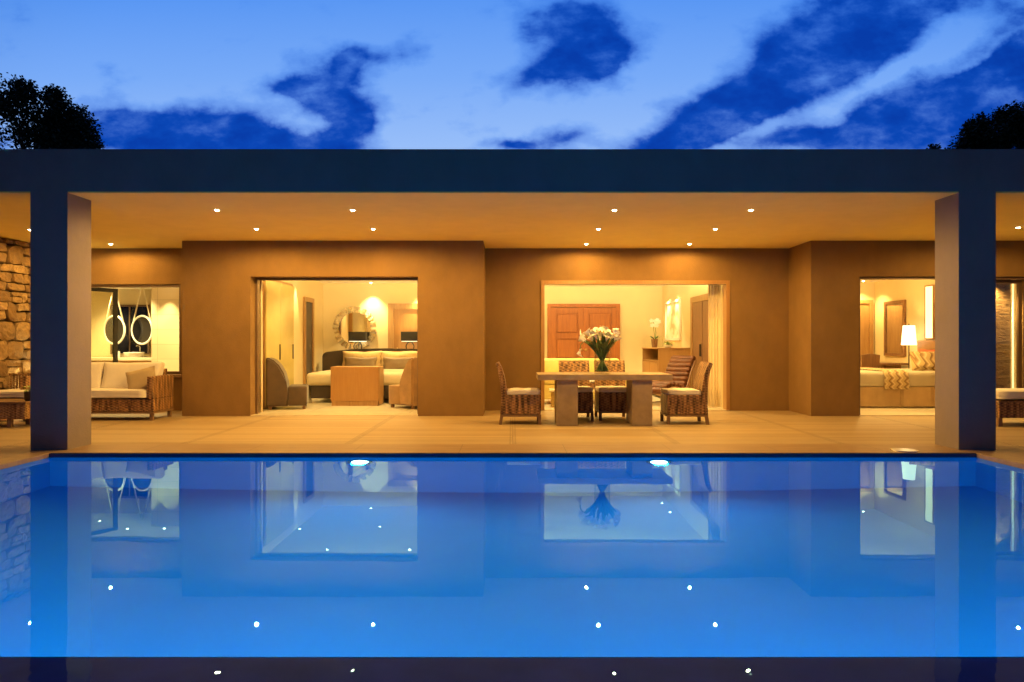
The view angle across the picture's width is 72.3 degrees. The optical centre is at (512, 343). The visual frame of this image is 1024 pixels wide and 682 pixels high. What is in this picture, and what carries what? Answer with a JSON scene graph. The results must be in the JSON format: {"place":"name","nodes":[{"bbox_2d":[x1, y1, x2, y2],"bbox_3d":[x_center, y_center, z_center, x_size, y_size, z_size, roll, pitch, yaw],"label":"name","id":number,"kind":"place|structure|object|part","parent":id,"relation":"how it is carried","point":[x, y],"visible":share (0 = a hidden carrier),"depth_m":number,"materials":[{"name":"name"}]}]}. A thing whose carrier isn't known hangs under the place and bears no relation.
{"place":"outdoors","nodes":[
{"label":"outdoors","id":0,"kind":"place"},
{"bbox_2d":[21,385,29,400],"bbox_3d":[-7.077,0.726,10.340,0.247,0.236,0.250,0,0,0],"label":"potted plant","id":1,"kind":"object","parent":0,"point":[26,395],"visible":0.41,"depth_m":10.25,"materials":[{"name":"green plant"}]},
{"bbox_2d":[0,72,106,148],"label":"broadleaf tree","id":2,"kind":"object","parent":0,"point":[58,126],"visible":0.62,"depth_m":23.63,"materials":[{"name":"green plant"}]},
{"bbox_2d":[348,332,366,348],"bbox_3d":[-3.770,0.025,17.060,0.420,0.611,0.180,0,0,0],"label":"table lamp","id":3,"kind":"object","parent":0,"point":[357,336],"visible":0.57,"depth_m":16.97,"materials":[{"name":"black fabric"}]},
{"bbox_2d":[401,332,416,348],"bbox_3d":[-2.500,0.025,17.060,0.420,0.611,0.180,0,0,0],"label":"table lamp","id":4,"kind":"object","parent":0,"point":[409,336],"visible":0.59,"depth_m":16.97,"materials":[{"name":"black fabric"}]},
{"bbox_2d":[0,410,1023,449],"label":"deck","id":5,"kind":"structure","parent":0,"point":[747,427],"depth_m":9.80,"materials":[{"name":"beige tile"}]},
{"bbox_2d":[0,399,29,427],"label":"wicker coffee table","id":6,"kind":"object","parent":5,"relation":"on","point":[11,410],"visible":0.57,"depth_m":10.12,"materials":[{"name":"brown wicker"}]},
{"bbox_2d":[0,238,29,389],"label":"stone wall","id":7,"kind":"structure","parent":5,"relation":"on","point":[14,306],"depth_m":11.62,"materials":[{"name":"beige stone"}]},
{"bbox_2d":[0,373,29,398],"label":"wicker armchair","id":8,"kind":"object","parent":5,"relation":"on","point":[12,392],"visible":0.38,"depth_m":10.92,"materials":[{"name":"brown wicker"}]},
{"bbox_2d":[20,362,173,420],"bbox_3d":[-6.703,0.762,11.354,2.094,0.915,0.692,0,0,0],"label":"wicker sofa","id":9,"kind":"object","parent":5,"relation":"on","point":[111,393],"visible":0.52,"depth_m":11.17,"materials":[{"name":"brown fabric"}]},
{"bbox_2d":[125,366,155,388],"bbox_3d":[-5.969,0.607,11.278,0.526,0.486,0.200,0,0,-11],"label":"scatter pillow","id":10,"kind":"object","parent":9,"relation":"on","point":[136,379],"visible":0.62,"depth_m":11.23,"materials":[{"name":"beige fabric"}]},
{"bbox_2d":[0,149,1023,449],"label":"house","id":11,"kind":"structure","parent":5,"relation":"on","point":[470,267],"depth_m":11.40,"materials":[{"name":"beige paint"}]},
{"bbox_2d":[103,288,125,344],"bbox_3d":[-8.380,-0.574,14.750,0.632,1.220,0.044,0,0,22],"label":"ring mirror","id":12,"kind":"object","parent":11,"relation":"hanging from","point":[108,330],"visible":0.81,"depth_m":14.76,"materials":[{"name":"white glass"}]},
{"bbox_2d":[91,357,150,362],"bbox_3d":[-8.570,0.756,14.935,2.460,0.912,0.630,0,0,0],"label":"vanity","id":13,"kind":"object","parent":11,"relation":"on","point":[123,359],"visible":0.1,"depth_m":14.62,"materials":[{"name":"beige stone"}]},
{"bbox_2d":[123,345,144,356],"bbox_3d":[-8.050,0.163,14.900,0.416,0.272,0.416,0,0,-37],"label":"basin","id":14,"kind":"object","parent":13,"relation":"on","point":[134,354],"visible":0.92,"depth_m":14.75,"materials":[{"name":"white ceramic"}]},
{"bbox_2d":[110,305,149,353],"bbox_3d":[-8.335,-0.300,15.259,0.850,1.080,0.028,0,0,0],"label":"night window","id":15,"kind":"structure","parent":11,"relation":"attached to","point":[128,343],"depth_m":15.26,"materials":[{"name":"black glass"}]},
{"bbox_2d":[91,285,180,373],"bbox_3d":[-7.110,-0.255,12.800,2.176,1.626,0.100,0,0,0],"label":"window frame","id":16,"kind":"structure","parent":11,"relation":"in","point":[92,286],"depth_m":12.75,"materials":[{"name":"brown metal"}]},
{"bbox_2d":[131,288,150,344],"bbox_3d":[-7.800,-0.574,14.750,0.632,1.220,0.044,0,0,22],"label":"ring mirror","id":17,"kind":"object","parent":11,"relation":"hanging from","point":[141,329],"visible":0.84,"depth_m":14.75,"materials":[{"name":"white glass"}]},
{"bbox_2d":[260,281,262,411],"bbox_3d":[-4.510,-0.125,12.226,0.400,2.650,0.059,0,0,0],"label":"curtain","id":18,"kind":"object","parent":11,"relation":"hanging from","point":[261,346],"visible":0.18,"depth_m":12.21,"materials":[{"name":"beige fabric"}]},
{"bbox_2d":[263,281,293,408],"bbox_3d":[-4.606,-0.009,13.775,0.143,2.442,1.650,0,0,0],"label":"door frame","id":19,"kind":"object","parent":11,"relation":"on","point":[278,320],"visible":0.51,"depth_m":13.63,"materials":[{"name":"brown wood"}]},
{"bbox_3d":[-4.556,-0.005,13.363,0.043,2.350,0.805,0,0,0],"label":"door","id":20,"kind":"part","parent":19,"relation":"part of","materials":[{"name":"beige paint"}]},
{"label":"door","id":21,"kind":"part","parent":19,"relation":"part of","materials":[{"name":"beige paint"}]},
{"bbox_2d":[266,357,308,409],"bbox_3d":[-4.220,0.740,13.150,0.720,0.949,0.720,0,0,-14],"label":"tub armchair","id":22,"kind":"object","parent":11,"relation":"on","point":[281,390],"visible":0.99,"depth_m":12.79,"materials":[{"name":"brown fabric"}]},
{"bbox_2d":[306,302,311,385],"bbox_3d":[-4.669,0.136,15.990,0.018,2.152,0.540,0,0,0],"label":"door","id":23,"kind":"structure","parent":11,"relation":"in","point":[308,304],"depth_m":15.99,"materials":[{"name":"wood"}]},
{"bbox_2d":[333,306,376,348],"bbox_3d":[-3.890,-0.373,17.277,1.077,1.071,0.158,0,0,0],"label":"oval mirror","id":24,"kind":"object","parent":11,"relation":"attached to","point":[356,319],"visible":0.92,"depth_m":17.28,"materials":[{"name":"white mirror"}]},
{"bbox_2d":[331,366,383,405],"bbox_3d":[-3.059,0.835,13.830,0.942,0.758,0.500,0,0,0],"label":"foot cabinet","id":25,"kind":"object","parent":11,"relation":"on","point":[357,385],"visible":1,"depth_m":13.58,"materials":[{"name":"beige wood"}]},
{"bbox_2d":[307,348,416,402],"bbox_3d":[-3.050,0.667,15.530,3.000,1.094,2.740,0,0,0],"label":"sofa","id":26,"kind":"object","parent":11,"relation":"on","point":[319,382],"visible":0.27,"depth_m":14.22,"materials":[{"name":"fabric"}]},
{"bbox_2d":[344,357,376,365],"bbox_3d":[-3.550,0.483,16.341,0.770,0.325,0.186,0,0,0],"label":"taupe pillow","id":27,"kind":"object","parent":26,"relation":"on","point":[357,361],"visible":0.57,"depth_m":16.30,"materials":[{"name":"beige fabric"}]},
{"bbox_2d":[342,351,381,365],"bbox_3d":[-3.558,0.407,16.519,0.935,0.459,0.228,0,0,0],"label":"frilled pillow","id":28,"kind":"object","parent":26,"relation":"on","point":[377,354],"visible":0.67,"depth_m":16.50,"materials":[{"name":"beige fabric"}]},
{"bbox_2d":[380,351,416,365],"bbox_3d":[-2.660,0.411,16.519,0.935,0.458,0.226,0,0,0],"label":"frilled pillow","id":29,"kind":"object","parent":26,"relation":"on","point":[390,354],"visible":0.41,"depth_m":16.50,"materials":[{"name":"beige fabric"}]},
{"bbox_2d":[383,357,415,368],"bbox_3d":[-2.651,0.481,16.341,0.769,0.329,0.185,0,0,0],"label":"taupe pillow","id":30,"kind":"object","parent":26,"relation":"on","point":[394,363],"visible":0.56,"depth_m":16.29,"materials":[{"name":"beige fabric"}]},
{"bbox_2d":[389,358,416,408],"bbox_3d":[-1.860,0.740,13.300,0.720,0.949,0.720,0,0,42],"label":"tub armchair","id":31,"kind":"object","parent":11,"relation":"on","point":[404,392],"visible":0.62,"depth_m":12.89,"materials":[{"name":"beige fabric"}]},
{"bbox_2d":[394,309,416,348],"bbox_3d":[-2.455,0.185,17.258,0.950,2.050,0.076,0,0,0],"label":"door","id":32,"kind":"structure","parent":11,"relation":"in","point":[405,320],"depth_m":17.26,"materials":[{"name":"beige wood"}]},
{"bbox_2d":[551,307,582,357],"bbox_3d":[1.428,0.135,18.410,0.855,2.150,0.140,0,0,0],"label":"door","id":33,"kind":"structure","parent":11,"relation":"in","point":[566,323],"depth_m":18.43,"materials":[{"name":"red wood"}]},
{"bbox_2d":[545,358,625,398],"bbox_3d":[1.295,0.767,14.430,2.090,0.894,1.020,0,0,0],"label":"yellow sofa","id":34,"kind":"object","parent":11,"relation":"on","point":[551,364],"visible":0.01,"depth_m":14.72,"materials":[{"name":"yellow fabric"}]},
{"bbox_2d":[583,307,616,357],"bbox_3d":[2.295,0.135,18.410,0.870,2.150,0.140,0,0,0],"label":"door","id":35,"kind":"structure","parent":11,"relation":"in","point":[592,317],"depth_m":18.43,"materials":[{"name":"red wood"}]},
{"bbox_2d":[642,347,689,395],"bbox_3d":[3.558,0.630,16.450,0.745,1.060,1.940,0,0,0],"label":"sideboard","id":36,"kind":"object","parent":11,"relation":"in","point":[655,359],"visible":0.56,"depth_m":15.50,"materials":[{"name":"beige wood"}]},
{"bbox_2d":[649,318,660,346],"bbox_3d":[3.354,-0.252,16.604,0.336,0.702,0.399,0,0,37],"label":"orchid","id":37,"kind":"object","parent":36,"relation":"on","point":[656,322],"visible":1,"depth_m":16.55,"materials":[{"name":"white plant"}]},
{"bbox_2d":[663,341,673,347],"bbox_3d":[3.550,0.020,16.018,0.253,0.158,0.256,0,0,-37],"label":"leaf bowl","id":38,"kind":"object","parent":36,"relation":"on","point":[668,345],"visible":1,"depth_m":15.95,"materials":[{"name":"white ceramic"}]},
{"bbox_2d":[665,299,680,340],"bbox_3d":[3.926,-0.560,17.215,0.042,0.980,1.550,0,0,0],"label":"picture","id":39,"kind":"object","parent":11,"relation":"attached to","point":[672,319],"visible":1,"depth_m":17.10,"materials":[{"name":"white paper"}]},
{"bbox_2d":[652,355,696,402],"bbox_3d":[3.133,0.733,14.126,0.604,0.963,1.376,0,0,42],"label":"leather lounge chair","id":40,"kind":"object","parent":11,"relation":"on","point":[679,368],"visible":0.73,"depth_m":14.28,"materials":[{"name":"brown leather"}]},
{"bbox_2d":[693,300,707,402],"bbox_3d":[3.911,0.171,14.505,0.072,2.082,1.490,0,0,0],"label":"door","id":41,"kind":"structure","parent":11,"relation":"in","point":[700,309],"depth_m":14.62,"materials":[{"name":"brown wood"}]},
{"bbox_2d":[708,285,720,406],"bbox_3d":[3.815,-0.135,13.246,0.330,2.670,0.065,0,0,0],"label":"curtain","id":42,"kind":"object","parent":11,"relation":"hanging from","point":[714,340],"visible":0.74,"depth_m":13.24,"materials":[{"name":"beige fabric"}]},
{"bbox_2d":[860,303,868,361],"bbox_3d":[8.325,0.125,16.928,0.550,2.170,0.036,0,0,0],"label":"door","id":43,"kind":"structure","parent":11,"relation":"in","point":[864,307],"depth_m":16.91,"materials":[{"name":"brown wood"}]},
{"bbox_2d":[861,354,879,367],"bbox_3d":[7.950,0.722,15.800,0.460,0.984,0.500,0,0,0],"label":"desk chair","id":44,"kind":"object","parent":11,"relation":"on","point":[870,360],"visible":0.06,"depth_m":15.55,"materials":[{"name":"brown wood"}]},
{"bbox_2d":[860,362,907,368],"bbox_3d":[8.435,0.827,16.025,0.570,0.774,1.150,0,0,0],"label":"desk","id":45,"kind":"object","parent":11,"relation":"on","point":[888,365],"visible":0.36,"depth_m":15.70,"materials":[{"name":"brown wood"}]},
{"bbox_2d":[884,300,905,355],"bbox_3d":[8.726,-0.340,16.015,0.043,1.260,0.870,0,0,0],"label":"tall mirror","id":46,"kind":"object","parent":11,"relation":"attached to","point":[894,317],"visible":0.93,"depth_m":16.02,"materials":[{"name":"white mirror"}]},
{"bbox_2d":[860,340,934,405],"bbox_3d":[7.341,0.560,13.925,2.808,1.240,2.050,0,0,0],"label":"bed","id":47,"kind":"object","parent":11,"relation":"in","point":[875,392],"visible":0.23,"depth_m":13.13,"materials":[{"name":"beige fabric"}]},
{"bbox_2d":[860,367,909,388],"bbox_3d":[7.170,0.680,13.861,0.465,0.359,1.589,0,0,0],"label":"throw blanket","id":48,"kind":"object","parent":47,"relation":"on","point":[895,379],"visible":0.88,"depth_m":13.07,"materials":[{"name":"beige fabric"}]},
{"bbox_2d":[909,351,934,370],"bbox_3d":[7.950,0.340,13.550,0.472,0.377,0.246,0,0,13],"label":"zigzag cushion","id":49,"kind":"object","parent":47,"relation":"on","point":[921,361],"visible":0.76,"depth_m":13.49,"materials":[{"name":"fabric"}]},
{"bbox_2d":[924,284,934,338],"bbox_3d":[8.729,-0.650,14.675,0.038,1.140,0.310,0,0,0],"label":"lit niche","id":50,"kind":"object","parent":11,"relation":"attached to","point":[929,311],"visible":0.97,"depth_m":14.66,"materials":[{"name":"white"}]},
{"bbox_2d":[996,280,1021,387],"bbox_3d":[8.178,0.066,11.935,0.955,2.281,0.050,0,0,0],"label":"sliding door","id":51,"kind":"structure","parent":11,"relation":"in","point":[1018,283],"depth_m":11.91,"materials":[{"name":"brown wood"}]},
{"bbox_2d":[0,444,1023,468],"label":"pool coping","id":52,"kind":"object","parent":5,"relation":"on","point":[24,454],"visible":0.28,"depth_m":8.02,"materials":[{"name":"beige stone"}]},
{"bbox_2d":[49,454,976,456],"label":"waterline trim","id":53,"kind":"structure","parent":52,"relation":"attached to","point":[512,455],"depth_m":7.77,"materials":[{"name":"blue tile"}]},
{"bbox_2d":[496,362,540,424],"bbox_3d":[0.082,0.752,10.760,0.687,0.935,0.510,0,0,0],"label":"wicker dining chair","id":54,"kind":"object","parent":5,"relation":"on","point":[520,402],"visible":1,"depth_m":10.51,"materials":[{"name":"brown wicker"}]},
{"bbox_2d":[559,360,593,420],"bbox_3d":[1.020,0.752,11.389,0.510,0.935,0.687,0,0,0],"label":"wicker dining chair","id":55,"kind":"object","parent":5,"relation":"on","point":[585,397],"visible":0.41,"depth_m":11.57,"materials":[{"name":"brown wicker"}]},
{"bbox_2d":[536,372,672,425],"bbox_3d":[1.360,0.838,10.710,1.980,0.760,0.820,0,0,0],"label":"dining table","id":56,"kind":"object","parent":5,"relation":"on","point":[638,398],"visible":1,"depth_m":10.34,"materials":[{"name":"wood"}]},
{"bbox_3d":[1.355,0.255,10.620,0.250,0.396,0.250,0,0,0],"label":"vase","id":57,"kind":"object","parent":56,"relation":"on","visible":0},
{"bbox_2d":[577,326,620,371],"bbox_3d":[1.318,0.077,10.607,0.711,0.699,0.578,0,0,0],"label":"lily bouquet","id":58,"kind":"object","parent":57,"relation":"in","point":[604,345],"visible":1,"depth_m":10.56,"materials":[{"name":"white plant"}]},
{"bbox_2d":[594,360,625,420],"bbox_3d":[1.610,0.752,11.389,0.510,0.935,0.687,0,0,0],"label":"wicker dining chair","id":59,"kind":"object","parent":5,"relation":"on","point":[609,396],"visible":0.85,"depth_m":11.07,"materials":[{"name":"brown wicker"}]},
{"bbox_2d":[660,361,712,424],"bbox_3d":[2.659,0.752,10.760,0.687,0.935,0.510,0,0,0],"label":"wicker dining chair","id":60,"kind":"object","parent":5,"relation":"on","point":[683,402],"visible":1,"depth_m":10.51,"materials":[{"name":"brown wicker"}]},
{"bbox_2d":[890,448,918,451],"bbox_3d":[4.440,1.210,7.950,0.290,0.011,0.290,0,0,0],"label":"skimmer lid","id":61,"kind":"object","parent":5,"relation":"in","point":[902,449],"visible":1,"depth_m":7.91,"materials":[{"name":"white plastic"}]},
{"bbox_2d":[996,388,1023,426],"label":"wicker daybed","id":62,"kind":"object","parent":5,"relation":"on","point":[1009,402],"visible":0.45,"depth_m":10.22,"materials":[{"name":"brown wicker"}]},
{"bbox_2d":[0,0,1023,148],"label":"sky","id":63,"kind":"structure","parent":0,"point":[154,74],"materials":[{"name":"blue"}]},
{"bbox_2d":[549,388,593,406],"bbox_3d":[1.275,1.047,13.465,1.150,0.334,0.430,0,0,0],"label":"coffee table","id":64,"kind":"object","parent":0,"point":[552,390],"visible":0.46,"depth_m":13.28,"materials":[{"name":"beige wood"}]},
{"bbox_2d":[590,380,593,388],"bbox_3d":[1.520,0.785,13.440,0.170,0.188,0.167,0,0,0],"label":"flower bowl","id":65,"kind":"object","parent":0,"point":[592,383],"visible":0.41,"depth_m":13.37,"materials":[{"name":"white ceramic"}]},
{"bbox_2d":[901,324,916,368],"bbox_3d":[8.490,0.089,15.020,0.300,1.020,0.300,0,0,0],"label":"bedside lamp","id":66,"kind":"object","parent":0,"point":[908,334],"visible":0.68,"depth_m":14.92,"materials":[{"name":"white fabric"}]},
{"bbox_2d":[919,349,934,351],"bbox_3d":[8.279,0.320,13.851,0.454,0.410,0.219,0,0,31],"label":"coral cushion","id":67,"kind":"object","parent":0,"point":[922,350],"visible":0.13,"depth_m":13.92,"materials":[{"name":"fabric"}]},
{"bbox_2d":[926,143,958,148],"bbox_3d":[14.686,-2.546,24.012,1.782,8.777,1.770,0,0,0],"label":"tree","id":68,"kind":"object","parent":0,"point":[935,146],"visible":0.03,"depth_m":23.91,"materials":[{"name":"green plant"}]},
{"bbox_2d":[949,100,1023,148],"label":"broadleaf tree","id":69,"kind":"object","parent":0,"point":[1003,128],"visible":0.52,"depth_m":23.52,"materials":[{"name":"green plant"}]},
{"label":"pool","id":70,"kind":"structure","parent":0,"visible":0},
{"bbox_2d":[0,457,1023,681],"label":"water","id":71,"kind":"structure","parent":70,"relation":"in","point":[511,569],"depth_m":3.92,"materials":[{"name":"blue liquid"}]}
]}

